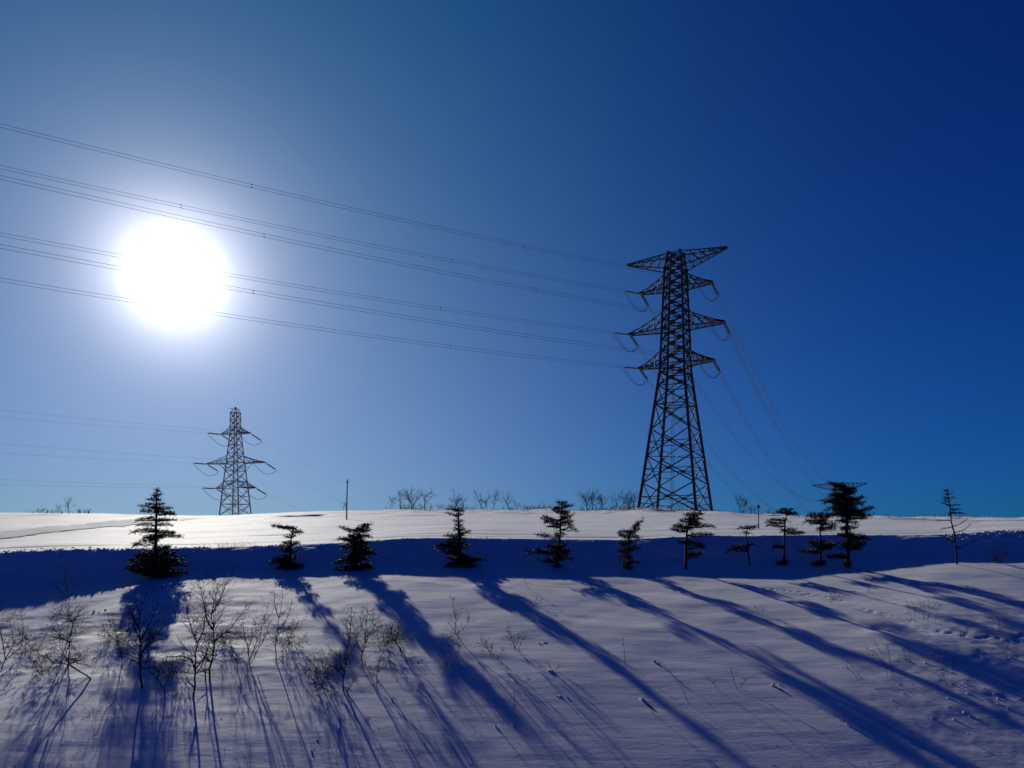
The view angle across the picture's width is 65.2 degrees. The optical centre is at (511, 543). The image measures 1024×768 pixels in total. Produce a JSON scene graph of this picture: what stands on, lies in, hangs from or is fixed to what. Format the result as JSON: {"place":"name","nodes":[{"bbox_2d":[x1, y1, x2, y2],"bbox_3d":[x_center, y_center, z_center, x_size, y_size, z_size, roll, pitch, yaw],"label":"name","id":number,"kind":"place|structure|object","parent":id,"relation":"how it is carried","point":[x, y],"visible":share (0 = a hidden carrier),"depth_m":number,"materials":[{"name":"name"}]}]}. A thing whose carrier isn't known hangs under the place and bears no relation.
{"place":"outdoors","nodes":[
{"label":"outdoors","id":0,"kind":"place"},
{"bbox_2d":[0,508,1023,767],"bbox_3d":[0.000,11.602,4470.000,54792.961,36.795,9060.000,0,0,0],"label":"snow ground","id":1,"kind":"structure","parent":0,"point":[592,612],"depth_m":21.20,"materials":[{"name":"white snow"}]},
{"bbox_2d":[0,601,33,669],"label":"bare shrub","id":2,"kind":"object","parent":1,"relation":"on","point":[11,637],"visible":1,"depth_m":20.84,"materials":[{"name":"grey plant"}]},
{"bbox_2d":[2,626,47,655],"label":"bare shrub","id":3,"kind":"object","parent":1,"relation":"on","point":[26,639],"visible":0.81,"depth_m":22.14,"materials":[{"name":"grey plant"}]},
{"bbox_2d":[20,645,59,673],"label":"bare shrub","id":4,"kind":"object","parent":1,"relation":"on","point":[38,670],"visible":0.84,"depth_m":20.32,"materials":[{"name":"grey plant"}]},
{"bbox_2d":[50,564,83,597],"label":"bare shrub","id":5,"kind":"object","parent":1,"relation":"on","point":[65,569],"visible":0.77,"depth_m":28.27,"materials":[{"name":"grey plant"}]},
{"bbox_2d":[31,597,106,678],"bbox_3d":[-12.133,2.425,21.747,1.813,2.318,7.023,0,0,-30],"label":"bare shrub","id":6,"kind":"object","parent":1,"relation":"on","point":[68,637],"visible":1,"depth_m":19.96,"materials":[{"name":"brown plant"}]},
{"bbox_2d":[63,495,74,511],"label":"bare tree","id":7,"kind":"object","parent":1,"relation":"on","point":[70,500],"visible":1,"depth_m":146.13,"materials":[{"name":"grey plant"}]},
{"bbox_2d":[0,519,194,537],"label":"packed track","id":8,"kind":"structure","parent":1,"relation":"on","point":[47,529],"depth_m":59.84,"materials":[{"name":"white snow"}]},
{"bbox_2d":[90,615,137,665],"bbox_3d":[-10.069,2.522,20.480,1.539,1.478,0.897,0,0,16],"label":"bare shrub","id":9,"kind":"object","parent":1,"relation":"on","point":[118,648],"visible":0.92,"depth_m":20.42,"materials":[{"name":"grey plant"}]},
{"bbox_2d":[95,614,137,643],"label":"bare shrub","id":10,"kind":"object","parent":1,"relation":"on","point":[110,624],"visible":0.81,"depth_m":22.54,"materials":[{"name":"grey plant"}]},
{"bbox_2d":[109,584,172,687],"bbox_3d":[-8.757,2.200,18.974,1.591,2.644,1.341,0,0,0],"label":"bare shrub","id":11,"kind":"object","parent":1,"relation":"on","point":[140,643],"visible":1,"depth_m":18.91,"materials":[{"name":"brown plant"}]},
{"bbox_2d":[140,658,171,695],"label":"bare shrub","id":12,"kind":"object","parent":1,"relation":"on","point":[156,676],"visible":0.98,"depth_m":18.50,"materials":[{"name":"brown plant"}]},
{"bbox_2d":[124,487,192,578],"bbox_3d":[-13.369,-0.289,30.175,2.805,3.735,1.514,0,0,0],"label":"conifer tree","id":13,"kind":"object","parent":1,"relation":"on","point":[156,567],"visible":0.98,"depth_m":30.10,"materials":[{"name":"green plant"}]},
{"bbox_2d":[151,652,190,677],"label":"bare shrub","id":14,"kind":"object","parent":1,"relation":"on","point":[177,668],"visible":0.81,"depth_m":19.54,"materials":[{"name":"brown plant"}]},
{"bbox_2d":[158,581,223,697],"bbox_3d":[-7.152,2.222,18.104,1.350,2.814,1.396,0,0,45],"label":"bare shrub","id":15,"kind":"object","parent":1,"relation":"on","point":[194,666],"visible":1,"depth_m":18.15,"materials":[{"name":"brown plant"}]},
{"bbox_2d":[186,566,258,679],"bbox_3d":[-7.024,1.922,19.101,1.636,2.928,1.287,0,0,0],"label":"bare shrub","id":16,"kind":"object","parent":1,"relation":"on","point":[214,640],"visible":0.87,"depth_m":19.03,"materials":[{"name":"brown plant"}]},
{"bbox_2d":[204,614,247,642],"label":"bare shrub","id":17,"kind":"object","parent":1,"relation":"on","point":[226,639],"visible":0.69,"depth_m":21.93,"materials":[{"name":"brown plant"}]},
{"bbox_2d":[223,643,244,664],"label":"bare shrub","id":18,"kind":"object","parent":1,"relation":"on","point":[236,658],"visible":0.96,"depth_m":20.07,"materials":[{"name":"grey plant"}]},
{"bbox_2d":[193,407,276,514],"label":"transmission pylon","id":19,"kind":"object","parent":1,"relation":"on","point":[233,461],"visible":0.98,"depth_m":329.37,"materials":[{"name":"metal"}]},
{"bbox_2d":[233,747,255,765],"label":"bare shrub","id":20,"kind":"object","parent":1,"relation":"on","point":[245,757],"visible":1,"depth_m":15.03,"materials":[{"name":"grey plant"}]},
{"bbox_2d":[231,597,282,662],"bbox_3d":[-6.471,2.211,20.094,1.106,1.908,1.351,0,0,36],"label":"bare shrub","id":21,"kind":"object","parent":1,"relation":"on","point":[261,626],"visible":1,"depth_m":20.16,"materials":[{"name":"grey plant"}]},
{"bbox_2d":[266,523,304,569],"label":"conifer tree","id":22,"kind":"object","parent":1,"relation":"on","point":[286,561],"visible":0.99,"depth_m":30.82,"materials":[{"name":"green plant"}]},
{"bbox_2d":[264,576,306,662],"bbox_3d":[-5.851,1.991,20.500,0.948,2.349,1.323,0,0,-33],"label":"bare shrub","id":23,"kind":"object","parent":1,"relation":"on","point":[281,613],"visible":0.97,"depth_m":20.30,"materials":[{"name":"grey plant"}]},
{"bbox_2d":[271,621,312,647],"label":"bare shrub","id":24,"kind":"object","parent":1,"relation":"on","point":[290,637],"visible":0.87,"depth_m":21.43,"materials":[{"name":"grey plant"}]},
{"bbox_2d":[293,659,334,696],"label":"bare shrub","id":25,"kind":"object","parent":1,"relation":"on","point":[322,683],"visible":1,"depth_m":18.21,"materials":[{"name":"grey plant"}]},
{"bbox_2d":[301,640,340,676],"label":"bare shrub","id":26,"kind":"object","parent":1,"relation":"on","point":[321,662],"visible":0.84,"depth_m":19.50,"materials":[{"name":"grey plant"}]},
{"bbox_2d":[346,479,348,519],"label":"wooden pole","id":27,"kind":"object","parent":1,"relation":"on","point":[347,481],"visible":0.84,"depth_m":71.95,"materials":[{"name":"brown wood"}]},
{"bbox_2d":[323,605,375,690],"bbox_3d":[-3.728,2.419,18.374,1.201,2.183,1.336,0,0,-25],"label":"bare shrub","id":28,"kind":"object","parent":1,"relation":"on","point":[345,658],"visible":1,"depth_m":18.34,"materials":[{"name":"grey plant"}]},
{"bbox_2d":[332,521,376,571],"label":"conifer tree","id":29,"kind":"object","parent":1,"relation":"on","point":[358,551],"visible":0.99,"depth_m":30.18,"materials":[{"name":"green plant"}]},
{"bbox_2d":[343,606,383,666],"bbox_3d":[-3.611,2.292,19.775,1.040,1.802,0.926,0,0,0],"label":"bare shrub","id":30,"kind":"object","parent":1,"relation":"on","point":[365,633],"visible":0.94,"depth_m":19.72,"materials":[{"name":"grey plant"}]},
{"bbox_2d":[354,655,391,679],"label":"bare shrub","id":31,"kind":"object","parent":1,"relation":"on","point":[381,659],"visible":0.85,"depth_m":19.17,"materials":[{"name":"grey plant"}]},
{"bbox_2d":[366,622,403,646],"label":"bare shrub","id":32,"kind":"object","parent":1,"relation":"on","point":[385,645],"visible":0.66,"depth_m":21.21,"materials":[{"name":"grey plant"}]},
{"bbox_2d":[374,618,424,663],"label":"bare shrub","id":33,"kind":"object","parent":1,"relation":"on","point":[392,636],"visible":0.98,"depth_m":20.30,"materials":[{"name":"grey plant"}]},
{"bbox_2d":[392,491,406,508],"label":"bare tree","id":34,"kind":"object","parent":1,"relation":"on","point":[400,497],"visible":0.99,"depth_m":145.70,"materials":[{"name":"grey plant"}]},
{"bbox_2d":[397,484,424,509],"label":"bare tree","id":35,"kind":"object","parent":1,"relation":"on","point":[408,497],"visible":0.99,"depth_m":145.82,"materials":[{"name":"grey plant"}]},
{"bbox_2d":[419,488,435,509],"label":"bare tree","id":36,"kind":"object","parent":1,"relation":"on","point":[426,497],"visible":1,"depth_m":146.11,"materials":[{"name":"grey plant"}]},
{"bbox_2d":[438,642,465,666],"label":"bare shrub","id":37,"kind":"object","parent":1,"relation":"on","point":[450,654],"visible":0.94,"depth_m":19.86,"materials":[{"name":"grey plant"}]},
{"bbox_2d":[450,489,463,507],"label":"bare tree","id":38,"kind":"object","parent":1,"relation":"on","point":[456,501],"visible":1,"depth_m":146.04,"materials":[{"name":"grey plant"}]},
{"bbox_2d":[444,595,474,639],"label":"bare shrub","id":39,"kind":"object","parent":1,"relation":"on","point":[455,615],"visible":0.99,"depth_m":21.61,"materials":[{"name":"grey plant"}]},
{"bbox_2d":[433,507,488,567],"bbox_3d":[-1.931,-0.141,30.540,2.267,2.648,0.851,0,0,0],"label":"conifer tree","id":40,"kind":"object","parent":1,"relation":"on","point":[456,550],"visible":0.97,"depth_m":30.49,"materials":[{"name":"green plant"}]},
{"bbox_2d":[473,490,485,506],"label":"bare tree","id":41,"kind":"object","parent":1,"relation":"on","point":[478,499],"visible":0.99,"depth_m":145.83,"materials":[{"name":"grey plant"}]},
{"bbox_2d":[31,532,935,549],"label":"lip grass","id":42,"kind":"structure","parent":1,"relation":"on","point":[323,542],"depth_m":33.02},
{"bbox_2d":[23,501,959,516],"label":"brush","id":43,"kind":"object","parent":1,"relation":"on","point":[471,507],"visible":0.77,"depth_m":144.88,"materials":[{"name":"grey plant"}]},
{"bbox_2d":[475,634,507,658],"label":"bare shrub","id":44,"kind":"object","parent":1,"relation":"on","point":[487,647],"visible":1,"depth_m":20.45,"materials":[{"name":"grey plant"}]},
{"bbox_2d":[486,489,502,504],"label":"bare tree","id":45,"kind":"object","parent":1,"relation":"on","point":[496,493],"visible":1,"depth_m":146.22,"materials":[{"name":"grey plant"}]},
{"bbox_2d":[495,492,511,509],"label":"bare tree","id":46,"kind":"object","parent":1,"relation":"on","point":[505,499],"visible":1,"depth_m":145.89,"materials":[{"name":"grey plant"}]},
{"bbox_2d":[1,530,1022,767],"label":"snow crumbs","id":47,"kind":"object","parent":1,"relation":"on","point":[640,698],"visible":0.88,"depth_m":32.72,"materials":[{"name":"white snow"}]},
{"bbox_2d":[502,624,527,648],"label":"bare shrub","id":48,"kind":"object","parent":1,"relation":"on","point":[511,636],"visible":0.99,"depth_m":20.93,"materials":[{"name":"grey plant"}]},
{"bbox_2d":[524,500,579,567],"bbox_3d":[1.537,-0.263,30.562,2.274,2.898,0.720,0,0,0],"label":"conifer tree","id":49,"kind":"object","parent":1,"relation":"on","point":[559,552],"visible":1,"depth_m":30.51,"materials":[{"name":"green plant"}]},
{"bbox_2d":[573,490,598,510],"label":"bare tree","id":50,"kind":"object","parent":1,"relation":"on","point":[586,503],"visible":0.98,"depth_m":146.12,"materials":[{"name":"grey plant"}]},
{"bbox_2d":[586,489,602,508],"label":"bare tree","id":51,"kind":"object","parent":1,"relation":"on","point":[597,498],"visible":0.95,"depth_m":145.80,"materials":[{"name":"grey plant"}]},
{"bbox_2d":[594,491,608,507],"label":"bare tree","id":52,"kind":"object","parent":1,"relation":"on","point":[601,499],"visible":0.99,"depth_m":145.72,"materials":[{"name":"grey plant"}]},
{"bbox_2d":[608,488,631,507],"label":"bare tree","id":53,"kind":"object","parent":1,"relation":"on","point":[620,499],"visible":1,"depth_m":145.82,"materials":[{"name":"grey plant"}]},
{"bbox_2d":[614,517,645,568],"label":"conifer tree","id":54,"kind":"object","parent":1,"relation":"on","point":[629,534],"visible":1,"depth_m":30.17,"materials":[{"name":"green plant"}]},
{"bbox_2d":[624,490,638,508],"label":"bare tree","id":55,"kind":"object","parent":1,"relation":"on","point":[634,499],"visible":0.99,"depth_m":146.02,"materials":[{"name":"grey plant"}]},
{"bbox_2d":[613,246,730,510],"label":"transmission pylon","id":56,"kind":"object","parent":1,"relation":"on","point":[688,351],"visible":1,"depth_m":149.13,"materials":[{"name":"metal"}]},
{"bbox_2d":[0,232,613,333],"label":"power line","id":57,"kind":"object","parent":56,"relation":"attached to","point":[283,282],"visible":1,"depth_m":119.17,"materials":[{"name":"grey metal"}]},
{"bbox_2d":[0,165,620,291],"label":"power line","id":58,"kind":"object","parent":56,"relation":"attached to","point":[294,228],"visible":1,"depth_m":118.74,"materials":[{"name":"grey metal"}]},
{"bbox_2d":[0,278,620,367],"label":"power line","id":59,"kind":"object","parent":56,"relation":"attached to","point":[286,322],"visible":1,"depth_m":117.61,"materials":[{"name":"grey metal"}]},
{"bbox_2d":[0,124,694,280],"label":"power line","id":60,"kind":"object","parent":56,"relation":"attached to","point":[321,200],"visible":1,"depth_m":107.79,"materials":[{"name":"grey metal"}]},
{"bbox_2d":[0,244,694,359],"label":"power line","id":61,"kind":"object","parent":56,"relation":"attached to","point":[319,301],"visible":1,"depth_m":107.18,"materials":[{"name":"grey metal"}]},
{"bbox_2d":[0,175,706,320],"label":"power line","id":62,"kind":"object","parent":56,"relation":"attached to","point":[329,247],"visible":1,"depth_m":106.22,"materials":[{"name":"grey metal"}]},
{"bbox_2d":[655,660,688,702],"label":"dry weed","id":63,"kind":"object","parent":1,"relation":"on","point":[673,676],"visible":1,"depth_m":17.77,"materials":[{"name":"brown plant"}]},
{"bbox_2d":[669,510,716,568],"bbox_3d":[6.827,-0.032,30.209,1.923,2.550,0.650,0,0,0],"label":"conifer tree","id":64,"kind":"object","parent":1,"relation":"on","point":[692,519],"visible":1,"depth_m":30.17,"materials":[{"name":"green plant"}]},
{"bbox_2d":[464,506,1017,519],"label":"dry grass","id":65,"kind":"structure","parent":1,"relation":"on","point":[723,510],"depth_m":126.33,"materials":[{"name":"brown plant"}]},
{"bbox_2d":[725,524,759,565],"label":"conifer tree","id":66,"kind":"object","parent":1,"relation":"on","point":[740,547],"visible":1,"depth_m":30.74,"materials":[{"name":"green plant"}]},
{"bbox_2d":[736,493,748,512],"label":"bare tree","id":67,"kind":"object","parent":1,"relation":"on","point":[745,503],"visible":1,"depth_m":145.99,"materials":[{"name":"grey plant"}]},
{"bbox_2d":[757,505,759,528],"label":"marker post","id":68,"kind":"object","parent":1,"relation":"on","point":[758,506],"visible":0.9,"depth_m":42.78,"materials":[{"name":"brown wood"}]},
{"bbox_2d":[763,507,804,564],"bbox_3d":[10.524,-0.190,30.869,1.770,2.560,0.593,0,0,0],"label":"conifer tree","id":69,"kind":"object","parent":1,"relation":"on","point":[784,530],"visible":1,"depth_m":30.82,"materials":[{"name":"green plant"}]},
{"bbox_2d":[798,511,840,565],"bbox_3d":[11.693,-0.087,30.451,1.732,2.429,0.951,0,0,0],"label":"conifer tree","id":70,"kind":"object","parent":1,"relation":"on","point":[821,522],"visible":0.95,"depth_m":30.41,"materials":[{"name":"green plant"}]},
{"bbox_2d":[812,482,866,514],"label":"transmission pylon","id":71,"kind":"object","parent":1,"relation":"on","point":[836,489],"visible":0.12,"depth_m":300.21,"materials":[{"name":"metal"}]},
{"bbox_2d":[647,379,757,513],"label":"power line","id":72,"kind":"object","parent":71,"relation":"attached to","point":[698,449],"visible":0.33,"depth_m":182.65,"materials":[{"name":"grey metal"}]},
{"bbox_2d":[637,346,785,514],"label":"power line","id":73,"kind":"object","parent":71,"relation":"attached to","point":[704,439],"visible":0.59,"depth_m":195.00,"materials":[{"name":"grey metal"}]},
{"bbox_2d":[649,305,818,501],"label":"power line","id":74,"kind":"object","parent":71,"relation":"attached to","point":[728,427],"visible":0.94,"depth_m":204.62,"materials":[{"name":"grey metal"}]},
{"bbox_2d":[719,372,808,513],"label":"power line","id":75,"kind":"object","parent":71,"relation":"attached to","point":[756,436],"visible":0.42,"depth_m":170.93,"materials":[{"name":"grey metal"}]},
{"bbox_2d":[730,335,827,499],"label":"power line","id":76,"kind":"object","parent":71,"relation":"attached to","point":[770,413],"visible":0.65,"depth_m":172.78,"materials":[{"name":"grey metal"}]},
{"bbox_2d":[718,296,847,496],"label":"power line","id":77,"kind":"object","parent":71,"relation":"attached to","point":[763,386],"visible":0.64,"depth_m":176.43,"materials":[{"name":"grey metal"}]},
{"bbox_2d":[820,481,875,567],"bbox_3d":[12.566,-0.613,29.894,2.017,3.598,0.803,0,0,0],"label":"conifer tree","id":78,"kind":"object","parent":1,"relation":"on","point":[845,508],"visible":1,"depth_m":29.85,"materials":[{"name":"green plant"}]},
{"bbox_2d":[866,640,891,676],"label":"dry weed","id":79,"kind":"object","parent":1,"relation":"on","point":[882,656],"visible":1,"depth_m":19.02,"materials":[{"name":"brown plant"}]},
{"bbox_2d":[905,599,940,620],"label":"dry weed","id":80,"kind":"object","parent":1,"relation":"on","point":[924,608],"visible":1,"depth_m":22.67,"materials":[{"name":"brown plant"}]},
{"bbox_2d":[937,488,978,563],"bbox_3d":[16.457,-0.514,29.491,1.704,3.138,0.478,0,0,0],"label":"conifer tree","id":81,"kind":"object","parent":1,"relation":"on","point":[950,520],"visible":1,"depth_m":29.49,"materials":[{"name":"green plant"}]},
{"bbox_2d":[987,543,1011,562],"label":"bare shrub","id":82,"kind":"object","parent":1,"relation":"on","point":[1000,556],"visible":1,"depth_m":29.61,"materials":[{"name":"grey plant"}]},
{"bbox_2d":[0,0,1023,517],"label":"sky","id":83,"kind":"structure","parent":0,"point":[858,165],"materials":[{"name":"blue"}]}
]}

